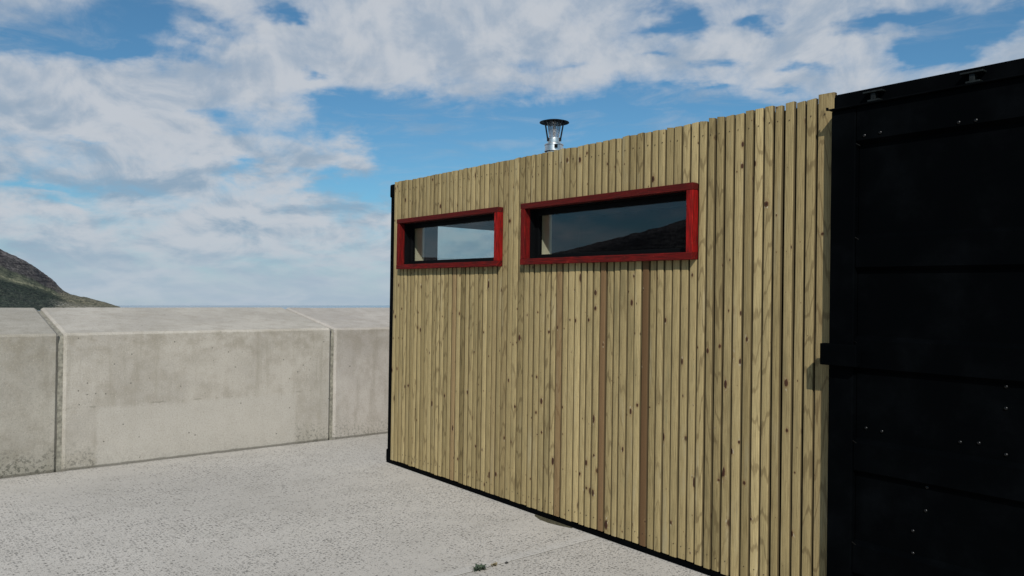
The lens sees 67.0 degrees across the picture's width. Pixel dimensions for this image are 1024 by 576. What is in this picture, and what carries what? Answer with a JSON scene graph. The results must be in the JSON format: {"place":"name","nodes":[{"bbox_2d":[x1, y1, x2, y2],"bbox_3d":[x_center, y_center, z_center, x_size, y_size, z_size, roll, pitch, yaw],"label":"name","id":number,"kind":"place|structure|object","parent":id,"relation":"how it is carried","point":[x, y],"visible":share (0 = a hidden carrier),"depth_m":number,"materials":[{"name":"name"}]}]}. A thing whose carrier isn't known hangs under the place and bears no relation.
{"place":"outdoors","nodes":[
{"label":"outdoors","id":0,"kind":"place"},
{"bbox_2d":[0,249,119,309],"bbox_3d":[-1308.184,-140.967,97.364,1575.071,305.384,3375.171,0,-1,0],"label":"hill","id":1,"kind":"structure","parent":0,"point":[24,284],"depth_m":1366.23,"materials":[{"name":"green plant"}]},
{"bbox_2d":[37,305,389,310],"bbox_3d":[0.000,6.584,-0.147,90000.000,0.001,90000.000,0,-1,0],"label":"sea","id":2,"kind":"structure","parent":0,"point":[281,306],"depth_m":4180.23,"materials":[{"name":"liquid"}]},
{"bbox_2d":[0,433,708,575],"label":"pier deck","id":3,"kind":"structure","parent":2,"relation":"in","point":[356,506],"depth_m":5.22,"materials":[{"name":"concrete"}]},
{"bbox_2d":[0,308,63,478],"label":"sea wall","id":4,"kind":"structure","parent":3,"relation":"on","point":[31,368],"depth_m":6.54,"materials":[{"name":"concrete"}]},
{"bbox_2d":[40,307,333,471],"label":"sea wall","id":5,"kind":"structure","parent":3,"relation":"on","point":[145,384],"depth_m":7.41,"materials":[{"name":"concrete"}]},
{"bbox_2d":[286,308,389,439],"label":"sea wall","id":6,"kind":"structure","parent":3,"relation":"on","point":[360,371],"depth_m":8.52,"materials":[{"name":"grey concrete"}]},
{"bbox_2d":[472,563,485,571],"bbox_3d":[-0.188,1.599,4.419,0.077,0.032,0.115,-1,-1,22],"label":"weed","id":7,"kind":"object","parent":3,"relation":"on","point":[477,567],"visible":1,"depth_m":4.42,"materials":[{"name":"green plant"}]},
{"bbox_2d":[535,514,572,527],"bbox_3d":[0.270,1.625,5.404,0.092,0.005,0.430,0,0,-39],"label":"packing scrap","id":8,"kind":"object","parent":3,"relation":"on","point":[547,520],"visible":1,"depth_m":5.38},
{"bbox_2d":[386,58,1023,575],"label":"container cabin","id":9,"kind":"object","parent":3,"relation":"on","point":[780,340],"visible":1,"depth_m":4.21,"materials":[{"name":"brown wood"}]},
{"bbox_2d":[396,207,502,268],"bbox_3d":[-0.479,-0.392,6.537,0.268,0.454,1.489,1,-1,-39],"label":"window","id":10,"kind":"structure","parent":9,"relation":"in","point":[410,231],"depth_m":6.57,"materials":[{"name":"red wood"}]},
{"bbox_2d":[433,224,493,259],"bbox_3d":[-0.383,0.452,7.713,1.001,2.168,0.029,1,-1,-39],"label":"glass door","id":11,"kind":"structure","parent":9,"relation":"in","point":[468,226],"depth_m":7.58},
{"bbox_2d":[520,182,697,264],"bbox_3d":[0.652,-0.389,5.147,0.268,0.448,1.555,1,-1,-39],"label":"window","id":12,"kind":"structure","parent":9,"relation":"in","point":[536,217],"depth_m":5.08,"materials":[{"name":"red wood"}]},
{"bbox_2d":[820,77,1023,575],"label":"door","id":13,"kind":"structure","parent":9,"relation":"in","point":[924,352],"depth_m":3.45,"materials":[{"name":"black paint"}]},
{"bbox_2d":[0,0,1023,304],"label":"sky","id":14,"kind":"structure","parent":0,"point":[153,152],"materials":[{"name":"blue"}]}
]}

